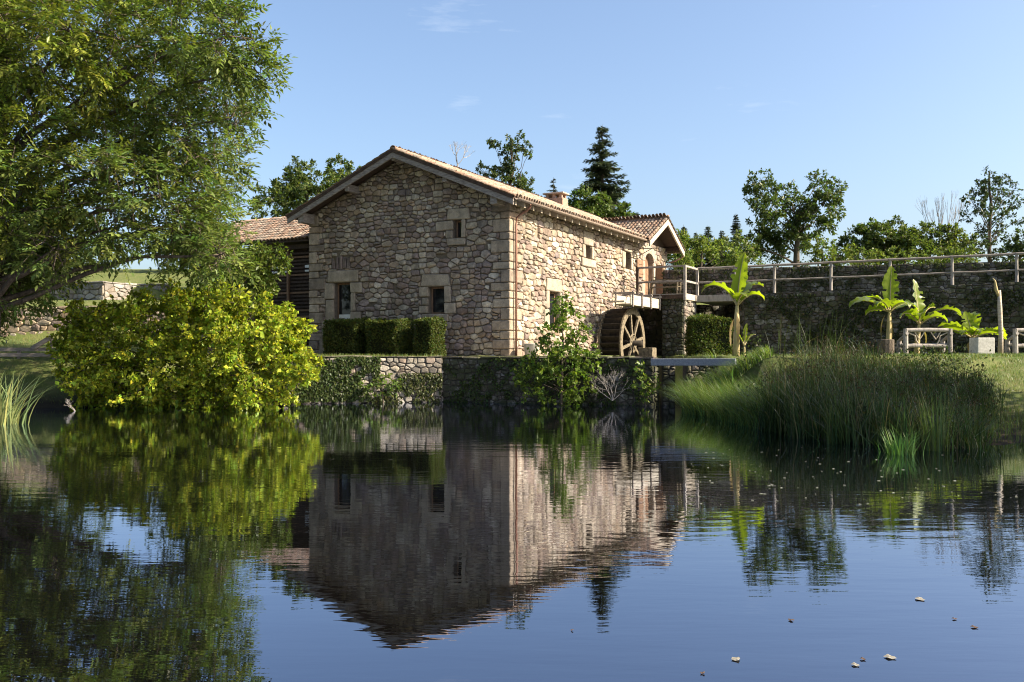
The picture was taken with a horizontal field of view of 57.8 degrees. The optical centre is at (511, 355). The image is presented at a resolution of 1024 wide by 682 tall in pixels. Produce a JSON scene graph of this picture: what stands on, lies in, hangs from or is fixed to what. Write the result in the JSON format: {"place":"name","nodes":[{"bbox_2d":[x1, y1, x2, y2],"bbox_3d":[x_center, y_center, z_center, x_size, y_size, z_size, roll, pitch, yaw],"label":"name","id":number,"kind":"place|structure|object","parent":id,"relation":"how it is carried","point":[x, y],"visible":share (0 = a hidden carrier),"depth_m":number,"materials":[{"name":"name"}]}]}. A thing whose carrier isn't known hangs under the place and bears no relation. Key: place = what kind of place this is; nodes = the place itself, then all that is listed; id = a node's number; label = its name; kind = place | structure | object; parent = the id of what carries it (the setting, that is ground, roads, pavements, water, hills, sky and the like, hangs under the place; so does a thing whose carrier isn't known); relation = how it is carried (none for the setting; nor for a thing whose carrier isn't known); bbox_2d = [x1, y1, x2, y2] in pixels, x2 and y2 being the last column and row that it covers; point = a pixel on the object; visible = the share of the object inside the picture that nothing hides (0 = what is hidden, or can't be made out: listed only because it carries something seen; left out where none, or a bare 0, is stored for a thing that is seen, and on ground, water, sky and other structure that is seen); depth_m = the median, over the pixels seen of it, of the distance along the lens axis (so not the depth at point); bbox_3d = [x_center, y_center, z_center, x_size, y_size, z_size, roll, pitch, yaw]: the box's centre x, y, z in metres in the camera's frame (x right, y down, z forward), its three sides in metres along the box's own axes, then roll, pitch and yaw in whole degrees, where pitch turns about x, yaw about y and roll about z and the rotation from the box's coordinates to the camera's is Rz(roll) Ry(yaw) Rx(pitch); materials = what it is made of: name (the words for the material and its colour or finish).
{"place":"outdoors","nodes":[
{"label":"outdoors","id":0,"kind":"place"},
{"bbox_2d":[0,391,1023,681],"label":"pond water","id":1,"kind":"structure","parent":0,"point":[412,543],"depth_m":8.35,"materials":[{"name":"blue liquid"}]},
{"bbox_2d":[0,371,53,424],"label":"iris clump","id":2,"kind":"object","parent":1,"relation":"on","point":[5,411],"visible":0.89,"depth_m":23.38,"materials":[{"name":"green plant"}]},
{"bbox_2d":[510,291,601,406],"bbox_3d":[1.529,-0.026,31.880,3.238,4.359,1.978,0,0,0],"label":"young alder","id":3,"kind":"object","parent":1,"relation":"in","point":[557,352],"visible":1,"depth_m":31.72,"materials":[{"name":"green plant"}]},
{"bbox_2d":[700,448,998,503],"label":"floating specks","id":4,"kind":"object","parent":1,"relation":"on","point":[841,471],"visible":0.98,"depth_m":13.33,"materials":[{"name":"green plant"}]},
{"bbox_2d":[884,654,895,658],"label":"floating leaf","id":5,"kind":"object","parent":1,"relation":"on","point":[890,656],"visible":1,"depth_m":5.36,"materials":[{"name":"beige plant"}]},
{"bbox_2d":[874,427,927,455],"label":"water iris","id":6,"kind":"object","parent":1,"relation":"in","point":[899,447],"visible":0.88,"depth_m":16.34,"materials":[{"name":"green plant"}]},
{"bbox_2d":[907,387,968,452],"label":"tall rush tuft","id":7,"kind":"object","parent":1,"relation":"in","point":[937,430],"visible":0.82,"depth_m":16.92,"materials":[{"name":"green plant"}]},
{"bbox_2d":[0,269,1023,449],"bbox_3d":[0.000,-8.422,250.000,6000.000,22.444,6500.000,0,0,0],"label":"ground","id":8,"kind":"structure","parent":0,"point":[140,275],"depth_m":32.62,"materials":[{"name":"green plant"}]},
{"bbox_2d":[0,335,56,359],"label":"wooden rail","id":9,"kind":"object","parent":8,"relation":"on","point":[34,347],"visible":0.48,"depth_m":33.95,"materials":[{"name":"grey wood"}]},
{"bbox_2d":[0,306,70,336],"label":"terrace wall","id":10,"kind":"structure","parent":8,"relation":"on","point":[44,323],"depth_m":39.31,"materials":[{"name":"stone"}]},
{"bbox_2d":[19,210,115,272],"bbox_3d":[-29.857,-6.448,59.904,10.033,6.409,6.453,0,0,0],"label":"hillside tree","id":11,"kind":"object","parent":8,"relation":"on","point":[93,251],"visible":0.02,"depth_m":59.46,"materials":[{"name":"green plant"}]},
{"bbox_2d":[49,281,106,299],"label":"coped garden wall","id":12,"kind":"structure","parent":8,"relation":"on","point":[95,292],"depth_m":44.94,"materials":[{"name":"stone"}]},
{"bbox_2d":[104,282,136,299],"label":"coped garden wall","id":13,"kind":"structure","parent":8,"relation":"on","point":[117,291],"depth_m":45.26,"materials":[{"name":"stone"}]},
{"bbox_2d":[78,306,214,352],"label":"terrace wall","id":14,"kind":"structure","parent":8,"relation":"on","point":[163,316],"depth_m":39.43,"materials":[{"name":"stone"}]},
{"bbox_2d":[0,0,297,346],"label":"ash tree","id":15,"kind":"object","parent":8,"relation":"on","point":[31,257],"visible":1,"depth_m":28.40,"materials":[{"name":"green plant"}]},
{"bbox_2d":[137,283,172,291],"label":"coped garden wall","id":16,"kind":"structure","parent":8,"relation":"on","point":[156,286],"depth_m":46.11,"materials":[{"name":"stone"}]},
{"bbox_2d":[44,276,325,410],"bbox_3d":[-10.811,0.075,30.668,9.443,5.424,5.467,0,0,26],"label":"alder bush","id":17,"kind":"object","parent":8,"relation":"on","point":[197,384],"visible":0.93,"depth_m":29.97,"materials":[{"name":"green plant"}]},
{"bbox_2d":[152,218,224,272],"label":"hillside shrub","id":18,"kind":"object","parent":8,"relation":"on","point":[158,265],"visible":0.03,"depth_m":57.34,"materials":[{"name":"green plant"}]},
{"bbox_2d":[162,220,293,340],"bbox_3d":[-11.095,-2.604,36.823,5.006,5.925,3.616,0,0,35],"label":"leafy shrub","id":19,"kind":"object","parent":8,"relation":"on","point":[264,276],"visible":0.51,"depth_m":36.42,"materials":[{"name":"green plant"}]},
{"bbox_2d":[203,216,311,354],"bbox_3d":[-10.774,-3.337,46.202,8.636,7.375,6.189,0,0,28],"label":"slatted annex","id":20,"kind":"object","parent":8,"relation":"on","point":[294,284],"visible":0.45,"depth_m":43.43,"materials":[{"name":"wood"}]},
{"bbox_2d":[248,155,343,218],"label":"oak tree","id":21,"kind":"object","parent":8,"relation":"on","point":[301,189],"visible":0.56,"depth_m":65.22,"materials":[{"name":"green plant"}]},
{"bbox_2d":[323,153,360,184],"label":"oak tree","id":22,"kind":"object","parent":8,"relation":"on","point":[347,167],"visible":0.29,"depth_m":76.88,"materials":[{"name":"green plant"}]},
{"bbox_2d":[285,355,443,403],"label":"pond wall","id":23,"kind":"structure","parent":8,"relation":"on","point":[396,366],"depth_m":34.19,"materials":[{"name":"stone"}]},
{"bbox_2d":[284,356,380,402],"bbox_3d":[-6.505,0.893,33.528,3.561,1.726,0.227,0,0,-14],"label":"ivy","id":24,"kind":"object","parent":23,"relation":"attached to","point":[316,393],"visible":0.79,"depth_m":33.58,"materials":[{"name":"green plant"}]},
{"bbox_2d":[356,373,402,403],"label":"wall seedling","id":25,"kind":"object","parent":23,"relation":"attached to","point":[394,382],"depth_m":33.44,"materials":[{"name":"green plant"}]},
{"bbox_2d":[371,373,442,402],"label":"ivy","id":26,"kind":"object","parent":23,"relation":"attached to","point":[425,391],"visible":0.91,"depth_m":34.25,"materials":[{"name":"green plant"}]},
{"bbox_2d":[449,140,471,166],"bbox_3d":[-3.217,-7.559,60.156,1.711,12.619,1.153,0,0,-25],"label":"bare treetop","id":27,"kind":"object","parent":8,"relation":"on","point":[454,144],"visible":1,"depth_m":59.92,"materials":[{"name":"grey wood"}]},
{"bbox_2d":[284,145,685,355],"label":"stone watermill","id":28,"kind":"structure","parent":8,"relation":"on","point":[484,265],"depth_m":38.45,"materials":[{"name":"stone"}]},
{"bbox_2d":[338,283,350,318],"bbox_3d":[-7.144,-1.525,39.966,0.880,3.150,0.060,0,0,28],"label":"glazed door","id":29,"kind":"structure","parent":28,"relation":"in","point":[344,294],"depth_m":40.00,"materials":[{"name":"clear glass"}]},
{"bbox_2d":[431,287,444,313],"bbox_3d":[-2.935,-2.220,37.743,0.770,1.100,0.060,0,0,28],"label":"window","id":30,"kind":"structure","parent":28,"relation":"in","point":[437,293],"depth_m":37.80,"materials":[{"name":"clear glass"}]},
{"bbox_2d":[456,221,461,237],"bbox_3d":[-2.054,-5.035,37.278,0.380,0.730,0.060,0,0,28],"label":"window","id":31,"kind":"structure","parent":28,"relation":"in","point":[458,223],"depth_m":37.32,"materials":[{"name":"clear glass"}]},
{"bbox_2d":[548,292,554,324],"bbox_3d":[1.595,-1.925,39.617,0.060,1.550,1.000,0,0,28],"label":"window","id":32,"kind":"structure","parent":28,"relation":"in","point":[552,294],"depth_m":39.81,"materials":[{"name":"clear glass"}]},
{"bbox_2d":[598,308,644,356],"bbox_3d":[5.339,-0.570,44.370,1.850,3.360,3.360,0,0,28],"label":"mill waterwheel","id":33,"kind":"object","parent":28,"relation":"attached to","point":[621,332],"visible":0.81,"depth_m":43.48,"materials":[{"name":"brown wood"}]},
{"bbox_2d":[607,279,661,310],"bbox_3d":[5.981,-2.842,44.032,1.323,1.264,4.700,0,0,28],"label":"water trough","id":34,"kind":"object","parent":28,"relation":"attached to","point":[641,300],"visible":0.98,"depth_m":43.42,"materials":[{"name":"wood"}]},
{"bbox_2d":[644,255,648,294],"bbox_3d":[7.142,-4.275,50.259,0.068,2.550,1.392,0,0,28],"label":"arched door","id":35,"kind":"structure","parent":28,"relation":"in","point":[646,260],"depth_m":50.53,"materials":[{"name":"wood"}]},
{"bbox_2d":[656,265,662,293],"bbox_3d":[8.097,-3.975,50.942,0.400,1.950,0.060,0,0,28],"label":"door leaf","id":36,"kind":"structure","parent":28,"relation":"in","point":[659,271],"depth_m":50.91,"materials":[{"name":"brown wood"}]},
{"bbox_2d":[475,129,534,192],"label":"open pine","id":37,"kind":"object","parent":8,"relation":"on","point":[509,167],"visible":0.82,"depth_m":71.66,"materials":[{"name":"green plant"}]},
{"bbox_2d":[442,356,659,405],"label":"pond wall","id":38,"kind":"structure","parent":8,"relation":"on","point":[464,368],"depth_m":33.55,"materials":[{"name":"stone"}]},
{"bbox_2d":[443,358,653,405],"bbox_3d":[1.125,0.975,33.309,8.050,1.749,0.220,0,0,20],"label":"ivy","id":39,"kind":"object","parent":38,"relation":"attached to","point":[480,368],"visible":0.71,"depth_m":33.43,"materials":[{"name":"green plant"}]},
{"bbox_2d":[630,361,661,406],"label":"wall shrub","id":40,"kind":"object","parent":38,"relation":"attached to","point":[643,386],"visible":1,"depth_m":31.34,"materials":[{"name":"green plant"}]},
{"bbox_2d":[638,348,655,356],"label":"bearing block","id":41,"kind":"structure","parent":38,"relation":"on","point":[646,352],"depth_m":43.61,"materials":[{"name":"brown wood"}]},
{"bbox_2d":[544,177,557,196],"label":"conifer","id":42,"kind":"object","parent":8,"relation":"on","point":[553,185],"visible":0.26,"depth_m":89.98,"materials":[{"name":"green plant"}]},
{"bbox_2d":[566,183,636,218],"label":"roofline shrubs","id":43,"kind":"object","parent":8,"relation":"on","point":[592,206],"visible":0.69,"depth_m":63.05,"materials":[{"name":"green plant"}]},
{"bbox_2d":[574,126,639,216],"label":"tall fir","id":44,"kind":"object","parent":8,"relation":"on","point":[600,170],"visible":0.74,"depth_m":81.50,"materials":[{"name":"green plant"}]},
{"bbox_2d":[588,367,633,400],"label":"dry twig shrub","id":45,"kind":"object","parent":8,"relation":"on","point":[612,398],"visible":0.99,"depth_m":31.45,"materials":[{"name":"grey wood"}]},
{"bbox_2d":[639,304,661,355],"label":"wheel pit wall","id":46,"kind":"structure","parent":8,"relation":"on","point":[652,321],"depth_m":48.39,"materials":[{"name":"stone"}]},
{"bbox_2d":[660,366,674,404],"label":"outlet pillar","id":47,"kind":"structure","parent":8,"relation":"on","point":[667,376],"depth_m":32.34,"materials":[{"name":"stone"}]},
{"bbox_2d":[662,298,696,358],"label":"stone pier","id":48,"kind":"structure","parent":8,"relation":"on","point":[676,313],"depth_m":45.77,"materials":[{"name":"grey stone"}]},
{"bbox_2d":[636,265,698,302],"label":"balcony","id":49,"kind":"structure","parent":48,"relation":"on","point":[684,295],"depth_m":45.99,"materials":[{"name":"grey wood"}]},
{"bbox_2d":[648,279,680,293],"bbox_3d":[7.748,-3.450,47.170,1.600,0.860,0.620,0,0,28],"label":"balcony bench","id":50,"kind":"object","parent":49,"relation":"on","point":[676,286],"visible":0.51,"depth_m":47.24,"materials":[{"name":"wood"}]},
{"bbox_2d":[668,225,693,269],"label":"conifer","id":51,"kind":"object","parent":8,"relation":"on","point":[683,228],"visible":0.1,"depth_m":104.68,"materials":[{"name":"green plant"}]},
{"bbox_2d":[666,228,697,265],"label":"scrub bush","id":52,"kind":"object","parent":8,"relation":"on","point":[683,235],"visible":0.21,"depth_m":57.92,"materials":[{"name":"green plant"}]},
{"bbox_2d":[651,358,735,365],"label":"outlet beam","id":53,"kind":"structure","parent":8,"relation":"on","point":[688,362],"depth_m":30.96,"materials":[{"name":"grey concrete"}]},
{"bbox_2d":[685,233,710,267],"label":"conifer","id":54,"kind":"object","parent":8,"relation":"on","point":[695,235],"visible":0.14,"depth_m":104.70,"materials":[{"name":"green plant"}]},
{"bbox_2d":[683,366,718,397],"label":"outlet pillar","id":55,"kind":"structure","parent":8,"relation":"on","point":[689,372],"depth_m":31.95,"materials":[{"name":"stone"}]},
{"bbox_2d":[684,313,733,355],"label":"box hedge","id":56,"kind":"object","parent":8,"relation":"on","point":[709,332],"visible":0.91,"depth_m":38.03,"materials":[{"name":"green plant"}]},
{"bbox_2d":[670,234,747,269],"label":"light bush","id":57,"kind":"object","parent":8,"relation":"on","point":[697,243],"visible":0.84,"depth_m":55.35,"materials":[{"name":"green plant"}]},
{"bbox_2d":[696,305,722,318],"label":"underpass wall","id":58,"kind":"structure","parent":8,"relation":"on","point":[711,309],"depth_m":51.59,"materials":[{"name":"stone"}]},
{"bbox_2d":[699,226,721,266],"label":"conifer","id":59,"kind":"object","parent":8,"relation":"on","point":[707,229],"visible":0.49,"depth_m":104.73,"materials":[{"name":"green plant"}]},
{"bbox_2d":[654,345,783,428],"bbox_3d":[6.553,0.746,27.158,5.253,2.248,12.889,0,0,0],"label":"pale sedge","id":60,"kind":"object","parent":8,"relation":"on","point":[706,399],"visible":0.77,"depth_m":26.54,"materials":[{"name":"green plant"}]},
{"bbox_2d":[714,231,728,266],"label":"conifer","id":61,"kind":"object","parent":8,"relation":"on","point":[721,233],"visible":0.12,"depth_m":104.75,"materials":[{"name":"green plant"}]},
{"bbox_2d":[701,252,763,355],"bbox_3d":[7.889,-1.766,32.829,2.255,3.934,1.314,0,0,0],"label":"banana plant","id":62,"kind":"object","parent":8,"relation":"on","point":[741,285],"visible":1,"depth_m":32.99,"materials":[{"name":"green plant"}]},
{"bbox_2d":[722,300,743,353],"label":"underpass wall","id":63,"kind":"structure","parent":8,"relation":"on","point":[729,310],"depth_m":46.91,"materials":[{"name":"stone"}]},
{"bbox_2d":[696,294,734,305],"bbox_3d":[11.594,-2.860,48.490,2.980,0.340,4.450,0,0,26],"label":"footbridge","id":64,"kind":"object","parent":63,"relation":"on","point":[719,300],"visible":0.56,"depth_m":46.88,"materials":[{"name":"concrete"}]},
{"bbox_2d":[725,214,743,265],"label":"dark spruce","id":65,"kind":"object","parent":8,"relation":"on","point":[735,227],"visible":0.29,"depth_m":77.91,"materials":[{"name":"green plant"}]},
{"bbox_2d":[709,229,765,264],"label":"scrub bush","id":66,"kind":"object","parent":8,"relation":"on","point":[743,240],"visible":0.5,"depth_m":59.34,"materials":[{"name":"green plant"}]},
{"bbox_2d":[731,324,755,354],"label":"banana plant","id":67,"kind":"object","parent":8,"relation":"on","point":[745,337],"visible":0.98,"depth_m":32.87,"materials":[{"name":"green plant"}]},
{"bbox_2d":[742,168,848,266],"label":"oak","id":68,"kind":"object","parent":8,"relation":"on","point":[809,210],"visible":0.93,"depth_m":65.61,"materials":[{"name":"green plant"}]},
{"bbox_2d":[797,232,850,266],"bbox_3d":[19.844,-5.696,59.532,3.334,4.534,2.140,0,0,40],"label":"light tree","id":69,"kind":"object","parent":8,"relation":"on","point":[817,252],"visible":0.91,"depth_m":59.36,"materials":[{"name":"green plant"}]},
{"bbox_2d":[663,261,1023,294],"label":"railing","id":70,"kind":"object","parent":8,"relation":"on","point":[861,283],"depth_m":46.64,"materials":[{"name":"wood"}]},
{"bbox_2d":[662,258,1023,294],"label":"ivy","id":71,"kind":"object","parent":70,"relation":"attached to","point":[853,281],"visible":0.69,"depth_m":46.75,"materials":[{"name":"green plant"}]},
{"bbox_2d":[837,242,884,264],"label":"scrub bush","id":72,"kind":"object","parent":8,"relation":"on","point":[856,256],"visible":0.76,"depth_m":59.72,"materials":[{"name":"green plant"}]},
{"bbox_2d":[830,217,892,264],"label":"tree","id":73,"kind":"object","parent":8,"relation":"on","point":[867,243],"visible":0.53,"depth_m":70.02,"materials":[{"name":"green plant"}]},
{"bbox_2d":[725,302,1019,451],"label":"rushes","id":74,"kind":"object","parent":8,"relation":"on","point":[797,414],"visible":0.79,"depth_m":20.13,"materials":[{"name":"green plant"}]},
{"bbox_2d":[749,313,1002,441],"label":"seed heads","id":75,"kind":"object","parent":74,"relation":"attached to","point":[858,387],"visible":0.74,"depth_m":21.47,"materials":[{"name":"brown plant"}]},
{"bbox_2d":[735,335,1012,449],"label":"bank weeds","id":76,"kind":"object","parent":8,"relation":"on","point":[929,370],"visible":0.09,"depth_m":24.27,"materials":[{"name":"green plant"}]},
{"bbox_2d":[862,220,904,264],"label":"tree","id":77,"kind":"object","parent":8,"relation":"on","point":[879,226],"visible":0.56,"depth_m":69.26,"materials":[{"name":"green plant"}]},
{"bbox_2d":[744,282,1023,354],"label":"garden wall","id":78,"kind":"structure","parent":8,"relation":"on","point":[952,296],"depth_m":43.27,"materials":[{"name":"stone"}]},
{"bbox_2d":[697,252,1023,292],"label":"terrace fence","id":79,"kind":"object","parent":78,"relation":"on","point":[890,260],"visible":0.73,"depth_m":43.58,"materials":[{"name":"grey wood"}]},
{"bbox_2d":[744,288,1023,353],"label":"ivy","id":80,"kind":"object","parent":78,"relation":"attached to","point":[994,319],"visible":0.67,"depth_m":43.30,"materials":[{"name":"green plant"}]},
{"bbox_2d":[877,339,893,354],"bbox_3d":[13.533,-0.213,33.600,0.616,0.726,0.616,0,0,-29],"label":"log stump","id":81,"kind":"object","parent":8,"relation":"on","point":[889,347],"visible":0.52,"depth_m":33.36,"materials":[{"name":"grey wood"}]},
{"bbox_2d":[883,245,932,264],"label":"scrub bush","id":82,"kind":"object","parent":8,"relation":"on","point":[889,252],"visible":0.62,"depth_m":59.48,"materials":[{"name":"green plant"}]},
{"bbox_2d":[883,214,937,263],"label":"tree","id":83,"kind":"object","parent":8,"relation":"on","point":[907,239],"visible":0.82,"depth_m":68.90,"materials":[{"name":"green plant"}]},
{"bbox_2d":[896,328,952,353],"bbox_3d":[15.232,-0.453,34.245,1.816,1.088,0.809,0,0,0],"label":"log bench","id":84,"kind":"object","parent":8,"relation":"on","point":[948,337],"visible":0.88,"depth_m":33.95,"materials":[{"name":"grey wood"}]},
{"bbox_2d":[908,220,947,262],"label":"tree","id":85,"kind":"object","parent":8,"relation":"on","point":[925,228],"visible":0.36,"depth_m":70.35,"materials":[{"name":"green plant"}]},
{"bbox_2d":[899,279,960,353],"bbox_3d":[15.972,-1.365,35.334,2.594,3.138,1.257,0,0,0],"label":"banana plant","id":86,"kind":"object","parent":8,"relation":"on","point":[917,315],"visible":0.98,"depth_m":35.38,"materials":[{"name":"green plant"}]},
{"bbox_2d":[916,190,964,239],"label":"dead tree","id":87,"kind":"object","parent":8,"relation":"on","point":[937,214],"visible":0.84,"depth_m":71.65,"materials":[{"name":"grey wood"}]},
{"bbox_2d":[928,244,980,262],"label":"scrub bush","id":88,"kind":"object","parent":8,"relation":"on","point":[959,252],"visible":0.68,"depth_m":59.44,"materials":[{"name":"green plant"}]},
{"bbox_2d":[931,222,982,262],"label":"tree","id":89,"kind":"object","parent":8,"relation":"on","point":[952,238],"visible":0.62,"depth_m":69.83,"materials":[{"name":"green plant"}]},
{"bbox_2d":[933,311,1006,351],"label":"banana plant","id":90,"kind":"object","parent":8,"relation":"on","point":[970,328],"visible":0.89,"depth_m":35.44,"materials":[{"name":"green plant"}]},
{"bbox_2d":[932,394,1023,443],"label":"shore grass","id":91,"kind":"structure","parent":8,"relation":"on","point":[1010,428],"depth_m":19.78,"materials":[{"name":"plant"}]},
{"bbox_2d":[969,338,994,353],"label":"stone block","id":92,"kind":"structure","parent":8,"relation":"on","point":[981,345],"depth_m":33.50,"materials":[{"name":"stone"}]},
{"bbox_2d":[958,166,1023,261],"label":"tall pine","id":93,"kind":"object","parent":8,"relation":"on","point":[987,242],"visible":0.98,"depth_m":63.69,"materials":[{"name":"green plant"}]},
{"bbox_2d":[993,278,1002,353],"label":"cut banana stem","id":94,"kind":"object","parent":8,"relation":"on","point":[1000,324],"visible":0.91,"depth_m":34.94,"materials":[{"name":"beige plant"}]},
{"bbox_2d":[997,227,1023,261],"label":"edge tree","id":95,"kind":"object","parent":8,"relation":"on","point":[1016,247],"visible":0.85,"depth_m":58.06,"materials":[{"name":"green plant"}]},
{"bbox_2d":[1005,328,1023,354],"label":"log bench","id":96,"kind":"object","parent":8,"relation":"on","point":[1015,345],"visible":0.88,"depth_m":33.96,"materials":[{"name":"grey wood"}]},
{"bbox_2d":[8,0,1023,269],"label":"sky","id":97,"kind":"structure","parent":0,"point":[903,102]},
{"bbox_2d":[849,266,917,338],"bbox_3d":[14.085,-1.620,35.166,2.541,3.643,1.253,0,0,14],"label":"banana plant","id":98,"kind":"object","parent":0,"point":[890,284],"visible":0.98,"depth_m":35.28,"materials":[{"name":"green plant"}]},
{"label":"terrace gravel","id":99,"kind":"structure","parent":0,"visible":0},
{"bbox_2d":[321,316,371,354],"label":"box hedge","id":100,"kind":"object","parent":99,"relation":"on","point":[344,336],"visible":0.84,"depth_m":37.37,"materials":[{"name":"green plant"}]},
{"bbox_2d":[364,317,415,355],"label":"box hedge","id":101,"kind":"object","parent":99,"relation":"on","point":[390,336],"visible":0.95,"depth_m":36.45,"materials":[{"name":"green plant"}]},
{"bbox_2d":[412,316,446,355],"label":"box hedge","id":102,"kind":"object","parent":99,"relation":"on","point":[429,336],"visible":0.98,"depth_m":35.88,"materials":[{"name":"green plant"}]},
{"bbox_2d":[522,343,536,355],"bbox_3d":[0.706,-0.200,35.960,0.580,0.500,0.565,0,0,-16],"label":"zinc tub","id":103,"kind":"object","parent":99,"relation":"on","point":[531,346],"visible":0.56,"depth_m":35.75,"materials":[{"name":"metal"}]}
]}

